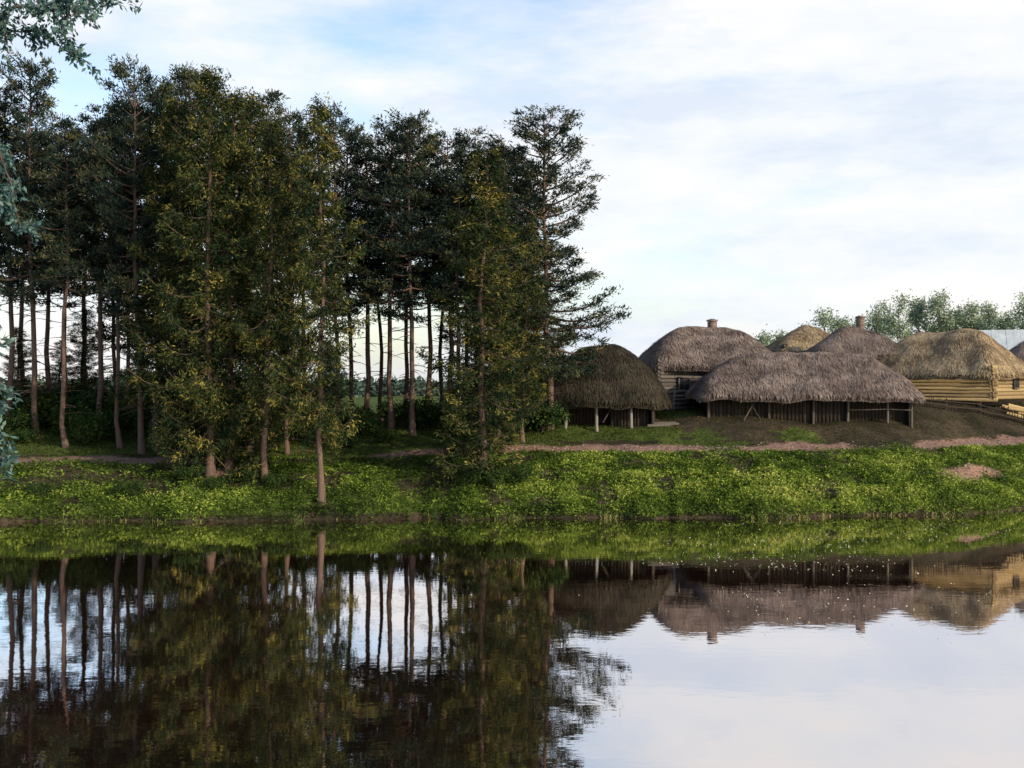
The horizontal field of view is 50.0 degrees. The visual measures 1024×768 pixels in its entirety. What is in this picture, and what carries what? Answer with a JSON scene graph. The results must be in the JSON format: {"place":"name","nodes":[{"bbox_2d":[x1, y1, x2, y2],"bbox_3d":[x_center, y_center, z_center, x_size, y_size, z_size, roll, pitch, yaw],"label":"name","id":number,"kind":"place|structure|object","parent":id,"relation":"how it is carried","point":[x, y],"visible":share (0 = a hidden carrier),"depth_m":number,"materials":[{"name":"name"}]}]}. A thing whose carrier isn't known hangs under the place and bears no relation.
{"place":"outdoors","nodes":[
{"label":"outdoors","id":0,"kind":"place"},
{"bbox_2d":[0,509,1023,767],"bbox_3d":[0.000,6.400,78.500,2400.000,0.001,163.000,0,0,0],"label":"water","id":1,"kind":"structure","parent":0,"point":[450,643],"depth_m":27.07,"materials":[{"name":"liquid"}]},
{"bbox_2d":[613,521,1013,634],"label":"floating leaves","id":2,"kind":"object","parent":1,"relation":"on","point":[824,566],"visible":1,"depth_m":40.15,"materials":[{"name":"green plant"}]},
{"bbox_2d":[0,394,1023,522],"bbox_3d":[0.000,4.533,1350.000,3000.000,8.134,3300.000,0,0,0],"label":"ground","id":3,"kind":"structure","parent":0,"point":[1000,431],"depth_m":57.71,"materials":[{"name":"plant"}]},
{"bbox_2d":[0,431,17,446],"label":"bush","id":4,"kind":"object","parent":3,"relation":"on","point":[10,439],"visible":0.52,"depth_m":59.85,"materials":[{"name":"green plant"}]},
{"bbox_2d":[0,386,24,409],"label":"bush","id":5,"kind":"object","parent":3,"relation":"on","point":[2,395],"visible":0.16,"depth_m":65.47,"materials":[{"name":"green plant"}]},
{"bbox_2d":[0,87,32,258],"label":"pine tree","id":6,"kind":"object","parent":3,"relation":"on","point":[2,120],"visible":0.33,"depth_m":63.96,"materials":[{"name":"green plant"}]},
{"bbox_2d":[0,407,43,435],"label":"bush","id":7,"kind":"object","parent":3,"relation":"on","point":[22,421],"visible":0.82,"depth_m":62.54,"materials":[{"name":"green plant"}]},
{"bbox_2d":[0,326,44,397],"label":"spruce tree","id":8,"kind":"object","parent":3,"relation":"on","point":[24,355],"visible":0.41,"depth_m":68.83,"materials":[{"name":"plant"}]},
{"bbox_2d":[0,80,56,430],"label":"pine tree","id":9,"kind":"object","parent":3,"relation":"on","point":[3,249],"visible":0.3,"depth_m":65.00,"materials":[{"name":"green plant"}]},
{"bbox_2d":[0,122,56,385],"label":"pine tree","id":10,"kind":"object","parent":3,"relation":"on","point":[21,317],"visible":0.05,"depth_m":71.74,"materials":[{"name":"green plant"}]},
{"bbox_2d":[15,427,43,444],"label":"bush","id":11,"kind":"object","parent":3,"relation":"on","point":[26,437],"visible":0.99,"depth_m":60.72,"materials":[{"name":"green plant"}]},
{"bbox_2d":[8,388,67,427],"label":"bush","id":12,"kind":"object","parent":3,"relation":"on","point":[43,405],"visible":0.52,"depth_m":65.14,"materials":[{"name":"green plant"}]},
{"bbox_2d":[23,482,59,499],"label":"bush","id":13,"kind":"object","parent":3,"relation":"on","point":[35,490],"visible":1,"depth_m":52.48,"materials":[{"name":"green plant"}]},
{"bbox_2d":[0,47,92,438],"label":"pine tree","id":14,"kind":"object","parent":3,"relation":"on","point":[30,71],"visible":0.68,"depth_m":62.76,"materials":[{"name":"green plant"}]},
{"bbox_2d":[2,155,90,393],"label":"pine tree","id":15,"kind":"object","parent":3,"relation":"on","point":[46,301],"visible":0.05,"depth_m":69.73,"materials":[{"name":"green plant"}]},
{"bbox_2d":[20,380,79,412],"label":"bush","id":16,"kind":"object","parent":3,"relation":"on","point":[46,396],"visible":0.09,"depth_m":68.81,"materials":[{"name":"green plant"}]},
{"bbox_2d":[19,107,94,426],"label":"pine tree","id":17,"kind":"object","parent":3,"relation":"on","point":[65,122],"visible":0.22,"depth_m":65.81,"materials":[{"name":"green plant"}]},
{"bbox_2d":[37,339,79,393],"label":"spruce tree","id":18,"kind":"object","parent":3,"relation":"on","point":[59,362],"visible":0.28,"depth_m":70.86,"materials":[{"name":"plant"}]},
{"bbox_2d":[15,130,120,448],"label":"pine tree","id":19,"kind":"object","parent":3,"relation":"on","point":[68,215],"visible":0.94,"depth_m":59.53,"materials":[{"name":"green plant"}]},
{"bbox_2d":[44,402,95,435],"bbox_3d":[-25.660,2.104,64.117,3.218,2.161,2.922,0,0,-30],"label":"bush","id":20,"kind":"object","parent":3,"relation":"on","point":[52,419],"visible":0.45,"depth_m":63.72,"materials":[{"name":"green plant"}]},
{"bbox_2d":[0,0,142,481],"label":"willow tree","id":21,"kind":"object","parent":3,"relation":"on","point":[42,8],"visible":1,"depth_m":12.18,"materials":[{"name":"green plant"}]},
{"bbox_2d":[38,121,107,385],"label":"pine tree","id":22,"kind":"object","parent":3,"relation":"on","point":[84,301],"visible":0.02,"depth_m":69.92,"materials":[{"name":"green plant"}]},
{"bbox_2d":[43,308,115,409],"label":"spruce tree","id":23,"kind":"object","parent":3,"relation":"on","point":[86,351],"visible":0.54,"depth_m":68.86,"materials":[{"name":"plant"}]},
{"bbox_2d":[65,423,104,445],"bbox_3d":[-23.758,2.812,60.866,2.103,1.371,2.136,0,0,10],"label":"bush","id":24,"kind":"object","parent":3,"relation":"on","point":[78,433],"visible":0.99,"depth_m":60.63,"materials":[{"name":"green plant"}]},
{"bbox_2d":[28,103,147,413],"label":"pine tree","id":25,"kind":"object","parent":3,"relation":"on","point":[95,128],"visible":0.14,"depth_m":63.78,"materials":[{"name":"green plant"}]},
{"bbox_2d":[51,380,132,412],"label":"bush","id":26,"kind":"object","parent":3,"relation":"on","point":[69,400],"visible":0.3,"depth_m":66.84,"materials":[{"name":"green plant"}]},
{"bbox_2d":[65,411,125,442],"bbox_3d":[-23.579,2.421,62.007,3.052,1.959,3.005,0,0,1],"label":"bush","id":27,"kind":"object","parent":3,"relation":"on","point":[100,420],"visible":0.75,"depth_m":61.65,"materials":[{"name":"green plant"}]},
{"bbox_2d":[71,115,148,386],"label":"pine tree","id":28,"kind":"object","parent":3,"relation":"on","point":[111,337],"visible":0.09,"depth_m":68.54,"materials":[{"name":"green plant"}]},
{"bbox_2d":[72,387,149,428],"bbox_3d":[-23.468,1.503,65.282,4.507,2.938,4.577,0,0,16],"label":"bush","id":29,"kind":"object","parent":3,"relation":"on","point":[107,405],"visible":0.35,"depth_m":64.45,"materials":[{"name":"green plant"}]},
{"bbox_2d":[72,88,153,448],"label":"pine tree","id":30,"kind":"object","parent":3,"relation":"on","point":[110,244],"visible":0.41,"depth_m":60.49,"materials":[{"name":"green plant"}]},
{"bbox_2d":[88,93,156,428],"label":"pine tree","id":31,"kind":"object","parent":3,"relation":"on","point":[128,350],"visible":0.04,"depth_m":65.77,"materials":[{"name":"green plant"}]},
{"bbox_2d":[115,480,147,497],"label":"bush","id":32,"kind":"object","parent":3,"relation":"on","point":[128,486],"visible":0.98,"depth_m":52.86,"materials":[{"name":"green plant"}]},
{"bbox_2d":[70,52,198,453],"bbox_3d":[-20.683,-6.840,59.101,6.602,21.675,6.527,0,0,11],"label":"pine tree","id":33,"kind":"object","parent":3,"relation":"on","point":[112,271],"visible":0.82,"depth_m":58.78,"materials":[{"name":"green plant"}]},
{"bbox_2d":[104,291,164,392],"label":"spruce tree","id":34,"kind":"object","parent":3,"relation":"on","point":[132,350],"visible":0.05,"depth_m":68.62,"materials":[{"name":"plant"}]},
{"bbox_2d":[120,397,176,437],"bbox_3d":[-20.951,1.960,63.959,3.653,2.701,4.023,0,0,-14],"label":"bush","id":35,"kind":"object","parent":3,"relation":"on","point":[146,412],"visible":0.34,"depth_m":63.05,"materials":[{"name":"green plant"}]},
{"bbox_2d":[92,75,212,403],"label":"pine tree","id":36,"kind":"object","parent":3,"relation":"on","point":[146,93],"visible":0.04,"depth_m":65.66,"materials":[{"name":"green plant"}]},
{"bbox_2d":[105,85,204,451],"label":"spruce tree","id":37,"kind":"object","parent":3,"relation":"on","point":[158,117],"visible":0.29,"depth_m":59.53,"materials":[{"name":"plant"}]},
{"bbox_2d":[110,61,238,404],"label":"pine tree","id":38,"kind":"object","parent":3,"relation":"on","point":[183,76],"visible":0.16,"depth_m":62.61,"materials":[{"name":"green plant"}]},
{"bbox_2d":[114,94,235,461],"bbox_3d":[-17.353,-5.379,56.918,6.884,19.393,6.116,0,0,42],"label":"spruce tree","id":39,"kind":"object","parent":3,"relation":"on","point":[167,257],"visible":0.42,"depth_m":56.86,"materials":[{"name":"plant"}]},
{"bbox_2d":[172,462,204,481],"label":"bush","id":40,"kind":"object","parent":3,"relation":"on","point":[191,472],"visible":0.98,"depth_m":53.69,"materials":[{"name":"green plant"}]},
{"bbox_2d":[150,63,247,370],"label":"pine tree","id":41,"kind":"object","parent":3,"relation":"on","point":[226,77],"visible":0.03,"depth_m":67.04,"materials":[{"name":"green plant"}]},
{"bbox_2d":[119,63,283,486],"bbox_3d":[-14.958,-5.360,54.421,7.847,21.343,7.844,0,0,-36],"label":"spruce tree","id":42,"kind":"object","parent":3,"relation":"on","point":[211,459],"visible":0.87,"depth_m":54.25,"materials":[{"name":"plant"}]},
{"bbox_2d":[200,475,227,492],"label":"bush","id":43,"kind":"object","parent":3,"relation":"on","point":[217,483],"visible":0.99,"depth_m":53.26,"materials":[{"name":"green plant"}]},
{"bbox_2d":[160,86,303,472],"bbox_3d":[-14.133,-5.343,55.698,6.453,20.022,6.922,0,0,25],"label":"spruce tree","id":44,"kind":"object","parent":3,"relation":"on","point":[237,104],"visible":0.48,"depth_m":55.48,"materials":[{"name":"plant"}]},
{"bbox_2d":[0,374,470,396],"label":"distant forest","id":45,"kind":"object","parent":3,"relation":"on","point":[358,392],"visible":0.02,"depth_m":185.21,"materials":[{"name":"plant"}]},
{"bbox_2d":[228,463,255,482],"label":"bush","id":46,"kind":"object","parent":3,"relation":"on","point":[238,478],"visible":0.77,"depth_m":53.93,"materials":[{"name":"green plant"}]},
{"bbox_2d":[173,92,317,462],"bbox_3d":[-14.009,-5.510,57.839,7.454,20.114,7.452,0,0,3],"label":"spruce tree","id":47,"kind":"object","parent":3,"relation":"on","point":[254,104],"visible":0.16,"depth_m":57.78,"materials":[{"name":"plant"}]},
{"bbox_2d":[211,113,315,481],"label":"spruce tree","id":48,"kind":"object","parent":3,"relation":"on","point":[269,270],"visible":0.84,"depth_m":53.93,"materials":[{"name":"plant"}]},
{"bbox_2d":[205,86,324,336],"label":"pine tree","id":49,"kind":"object","parent":3,"relation":"on","point":[270,97],"visible":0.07,"depth_m":64.14,"materials":[{"name":"green plant"}]},
{"bbox_2d":[261,471,287,487],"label":"bush","id":50,"kind":"object","parent":3,"relation":"on","point":[276,478],"visible":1,"depth_m":53.73,"materials":[{"name":"green plant"}]},
{"bbox_2d":[248,102,327,440],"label":"pine tree","id":51,"kind":"object","parent":3,"relation":"on","point":[289,130],"visible":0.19,"depth_m":62.82,"materials":[{"name":"green plant"}]},
{"bbox_2d":[255,150,321,454],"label":"spruce tree","id":52,"kind":"object","parent":3,"relation":"on","point":[289,186],"visible":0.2,"depth_m":58.75,"materials":[{"name":"plant"}]},
{"bbox_2d":[275,124,345,392],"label":"pine tree","id":53,"kind":"object","parent":3,"relation":"on","point":[303,328],"visible":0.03,"depth_m":67.85,"materials":[{"name":"green plant"}]},
{"bbox_2d":[251,93,386,505],"bbox_3d":[-9.338,-3.945,52.788,5.654,19.954,6.065,0,0,17],"label":"spruce tree","id":54,"kind":"object","parent":3,"relation":"on","point":[321,422],"visible":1,"depth_m":52.34,"materials":[{"name":"plant"}]},
{"bbox_2d":[309,340,352,409],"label":"spruce tree","id":55,"kind":"object","parent":3,"relation":"on","point":[325,390],"visible":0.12,"depth_m":69.99,"materials":[{"name":"plant"}]},
{"bbox_2d":[293,100,383,429],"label":"pine tree","id":56,"kind":"object","parent":3,"relation":"on","point":[337,181],"visible":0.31,"depth_m":65.52,"materials":[{"name":"green plant"}]},
{"bbox_2d":[310,121,378,409],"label":"pine tree","id":57,"kind":"object","parent":3,"relation":"on","point":[355,170],"visible":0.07,"depth_m":70.91,"materials":[{"name":"green plant"}]},
{"bbox_2d":[336,428,359,449],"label":"bush","id":58,"kind":"object","parent":3,"relation":"on","point":[352,440],"visible":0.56,"depth_m":60.76,"materials":[{"name":"green plant"}]},
{"bbox_2d":[335,402,378,428],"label":"bush","id":59,"kind":"object","parent":3,"relation":"on","point":[367,412],"visible":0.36,"depth_m":65.37,"materials":[{"name":"green plant"}]},
{"bbox_2d":[345,411,382,437],"bbox_3d":[-8.616,2.398,63.998,2.192,1.621,2.414,0,0,-32],"label":"bush","id":60,"kind":"object","parent":3,"relation":"on","point":[365,429],"visible":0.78,"depth_m":63.58,"materials":[{"name":"green plant"}]},
{"bbox_2d":[326,138,412,411],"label":"pine tree","id":61,"kind":"object","parent":3,"relation":"on","point":[366,163],"visible":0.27,"depth_m":67.78,"materials":[{"name":"green plant"}]},
{"bbox_2d":[371,426,398,442],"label":"bush","id":62,"kind":"object","parent":3,"relation":"on","point":[383,436],"visible":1,"depth_m":61.71,"materials":[{"name":"green plant"}]},
{"bbox_2d":[349,146,422,420],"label":"pine tree","id":63,"kind":"object","parent":3,"relation":"on","point":[381,368],"visible":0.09,"depth_m":71.03,"materials":[{"name":"green plant"}]},
{"bbox_2d":[375,398,416,426],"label":"bush","id":64,"kind":"object","parent":3,"relation":"on","point":[399,412],"visible":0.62,"depth_m":66.76,"materials":[{"name":"green plant"}]},
{"bbox_2d":[343,120,455,431],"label":"pine tree","id":65,"kind":"object","parent":3,"relation":"on","point":[389,154],"visible":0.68,"depth_m":64.43,"materials":[{"name":"green plant"}]},
{"bbox_2d":[356,121,443,403],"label":"pine tree","id":66,"kind":"object","parent":3,"relation":"on","point":[407,381],"visible":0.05,"depth_m":69.79,"materials":[{"name":"green plant"}]},
{"bbox_2d":[349,107,460,436],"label":"pine tree","id":67,"kind":"object","parent":3,"relation":"on","point":[409,123],"visible":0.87,"depth_m":63.94,"materials":[{"name":"green plant"}]},
{"bbox_2d":[367,131,455,410],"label":"pine tree","id":68,"kind":"object","parent":3,"relation":"on","point":[429,316],"visible":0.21,"depth_m":67.96,"materials":[{"name":"green plant"}]},
{"bbox_2d":[405,396,461,428],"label":"bush","id":69,"kind":"object","parent":3,"relation":"on","point":[424,408],"visible":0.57,"depth_m":65.20,"materials":[{"name":"green plant"}]},
{"bbox_2d":[412,173,458,405],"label":"pine tree","id":70,"kind":"object","parent":3,"relation":"on","point":[440,356],"visible":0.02,"depth_m":71.76,"materials":[{"name":"green plant"}]},
{"bbox_2d":[389,126,491,415],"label":"pine tree","id":71,"kind":"object","parent":3,"relation":"on","point":[447,163],"visible":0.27,"depth_m":65.53,"materials":[{"name":"green plant"}]},
{"bbox_2d":[400,167,494,419],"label":"pine tree","id":72,"kind":"object","parent":3,"relation":"on","point":[458,203],"visible":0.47,"depth_m":63.63,"materials":[{"name":"green plant"}]},
{"bbox_2d":[439,417,470,436],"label":"bush","id":73,"kind":"object","parent":3,"relation":"on","point":[449,426],"visible":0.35,"depth_m":62.52,"materials":[{"name":"green plant"}]},
{"bbox_2d":[426,126,497,418],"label":"pine tree","id":74,"kind":"object","parent":3,"relation":"on","point":[474,145],"visible":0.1,"depth_m":68.49,"materials":[{"name":"green plant"}]},
{"bbox_2d":[454,463,485,485],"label":"bush","id":75,"kind":"object","parent":3,"relation":"on","point":[472,479],"visible":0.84,"depth_m":53.91,"materials":[{"name":"green plant"}]},
{"bbox_2d":[432,152,519,375],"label":"pine tree","id":76,"kind":"object","parent":3,"relation":"on","point":[441,327],"visible":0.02,"depth_m":70.49,"materials":[{"name":"green plant"}]},
{"bbox_2d":[415,147,557,483],"bbox_3d":[-1.134,-3.417,55.368,7.082,16.997,7.971,0,0,-20],"label":"spruce tree","id":77,"kind":"object","parent":3,"relation":"on","point":[482,428],"visible":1,"depth_m":54.61,"materials":[{"name":"plant"}]},
{"bbox_2d":[476,466,511,488],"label":"bush","id":78,"kind":"object","parent":3,"relation":"on","point":[491,477],"visible":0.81,"depth_m":54.02,"materials":[{"name":"green plant"}]},
{"bbox_2d":[444,153,548,387],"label":"pine tree","id":79,"kind":"object","parent":3,"relation":"on","point":[527,204],"visible":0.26,"depth_m":62.76,"materials":[{"name":"green plant"}]},
{"bbox_2d":[472,414,528,442],"bbox_3d":[-0.986,2.500,60.146,3.005,1.959,3.052,0,0,-42],"label":"bush","id":80,"kind":"object","parent":3,"relation":"on","point":[521,426],"visible":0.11,"depth_m":60.01,"materials":[{"name":"green plant"}]},
{"bbox_2d":[439,137,565,365],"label":"pine tree","id":81,"kind":"object","parent":3,"relation":"on","point":[486,143],"visible":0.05,"depth_m":66.28,"materials":[{"name":"green plant"}]},
{"bbox_2d":[460,195,545,448],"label":"spruce tree","id":82,"kind":"object","parent":3,"relation":"on","point":[508,316],"visible":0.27,"depth_m":58.34,"materials":[{"name":"plant"}]},
{"bbox_2d":[0,442,1023,521],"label":"bank plants","id":83,"kind":"object","parent":3,"relation":"on","point":[989,453],"visible":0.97,"depth_m":54.56,"materials":[{"name":"green plant"}]},
{"bbox_2d":[0,401,1023,460],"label":"meadow grass","id":84,"kind":"structure","parent":3,"relation":"on","point":[526,429],"depth_m":61.77,"materials":[{"name":"green plant"}]},
{"bbox_2d":[498,462,533,483],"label":"bush","id":85,"kind":"object","parent":3,"relation":"on","point":[523,472],"visible":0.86,"depth_m":54.70,"materials":[{"name":"green plant"}]},
{"bbox_2d":[488,222,564,442],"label":"spruce tree","id":86,"kind":"object","parent":3,"relation":"on","point":[529,232],"visible":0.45,"depth_m":60.76,"materials":[{"name":"plant"}]},
{"bbox_2d":[491,157,571,327],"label":"pine tree","id":87,"kind":"object","parent":3,"relation":"on","point":[557,262],"visible":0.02,"depth_m":68.83,"materials":[{"name":"green plant"}]},
{"bbox_2d":[49,496,1020,523],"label":"shore reeds","id":88,"kind":"object","parent":3,"relation":"on","point":[764,517],"visible":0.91,"depth_m":52.31,"materials":[{"name":"plant"}]},
{"bbox_2d":[451,103,631,430],"bbox_3d":[1.627,-6.939,63.993,10.460,19.643,11.108,0,0,36],"label":"pine tree","id":89,"kind":"object","parent":3,"relation":"on","point":[569,333],"visible":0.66,"depth_m":63.32,"materials":[{"name":"green plant"}]},
{"bbox_2d":[523,400,573,432],"bbox_3d":[1.950,1.874,63.532,3.357,2.155,3.305,0,0,-9],"label":"bush","id":90,"kind":"object","parent":3,"relation":"on","point":[555,414],"visible":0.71,"depth_m":62.83,"materials":[{"name":"green plant"}]},
{"bbox_2d":[538,344,671,431],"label":"thatched barn","id":91,"kind":"structure","parent":3,"relation":"on","point":[626,387],"depth_m":64.00,"materials":[{"name":"wicker"}]},
{"bbox_2d":[647,422,678,426],"bbox_3d":[8.782,2.353,63.852,1.856,0.320,0.696,0,0,0],"label":"log pile","id":92,"kind":"object","parent":3,"relation":"on","point":[662,424],"visible":1,"depth_m":63.60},
{"bbox_2d":[655,390,694,410],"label":"wooden fence","id":93,"kind":"object","parent":3,"relation":"on","point":[674,403],"visible":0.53,"depth_m":68.90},
{"bbox_2d":[638,319,772,410],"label":"thatched hut","id":94,"kind":"object","parent":3,"relation":"on","point":[683,358],"visible":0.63,"depth_m":70.05,"materials":[{"name":"plant"}]},
{"bbox_2d":[678,377,690,389],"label":"window","id":95,"kind":"structure","parent":94,"relation":"in","point":[684,383],"depth_m":69.28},
{"bbox_2d":[402,436,1022,482],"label":"bank stones","id":96,"kind":"object","parent":3,"relation":"on","point":[964,465],"visible":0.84,"depth_m":59.56,"materials":[{"name":"stone"}]},
{"bbox_2d":[766,324,829,352],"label":"thatched hut","id":97,"kind":"object","parent":3,"relation":"on","point":[805,337],"visible":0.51,"depth_m":82.12,"materials":[{"name":"plant"}]},
{"bbox_2d":[682,351,925,427],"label":"long thatched shed","id":98,"kind":"structure","parent":3,"relation":"on","point":[815,387],"depth_m":64.82,"materials":[{"name":"wicker"}]},
{"bbox_2d":[804,316,896,358],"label":"thatched hut","id":99,"kind":"object","parent":3,"relation":"on","point":[858,338],"visible":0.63,"depth_m":75.96,"materials":[{"name":"plant"}]},
{"bbox_2d":[753,287,1023,345],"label":"distant trees","id":100,"kind":"object","parent":3,"relation":"on","point":[949,321],"visible":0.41,"depth_m":109.29,"materials":[{"name":"plant"}]},
{"bbox_2d":[877,328,1023,405],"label":"log hut","id":101,"kind":"object","parent":3,"relation":"on","point":[967,365],"visible":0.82,"depth_m":71.45,"materials":[{"name":"thatch plant"},{"name":"light timber logs"}]},
{"bbox_2d":[914,396,1023,424],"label":"wooden fence","id":102,"kind":"object","parent":3,"relation":"on","point":[979,409],"visible":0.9,"depth_m":68.41,"materials":[{"name":"wood"}]},
{"bbox_2d":[999,403,1023,418],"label":"log pile","id":103,"kind":"object","parent":3,"relation":"on","point":[1016,408],"visible":0.81,"depth_m":68.83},
{"bbox_2d":[1009,341,1023,360],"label":"thatched hut","id":104,"kind":"object","parent":3,"relation":"on","point":[1017,351],"visible":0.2,"depth_m":74.30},
{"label":"log walls","id":105,"kind":"object","parent":3,"relation":"on","visible":0},
{"bbox_2d":[979,329,1023,349],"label":"board roof","id":106,"kind":"structure","parent":105,"relation":"on","point":[1008,339],"depth_m":91.42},
{"bbox_2d":[0,0,1023,381],"label":"sky","id":107,"kind":"structure","parent":0,"point":[772,162],"materials":[{"name":"white"}]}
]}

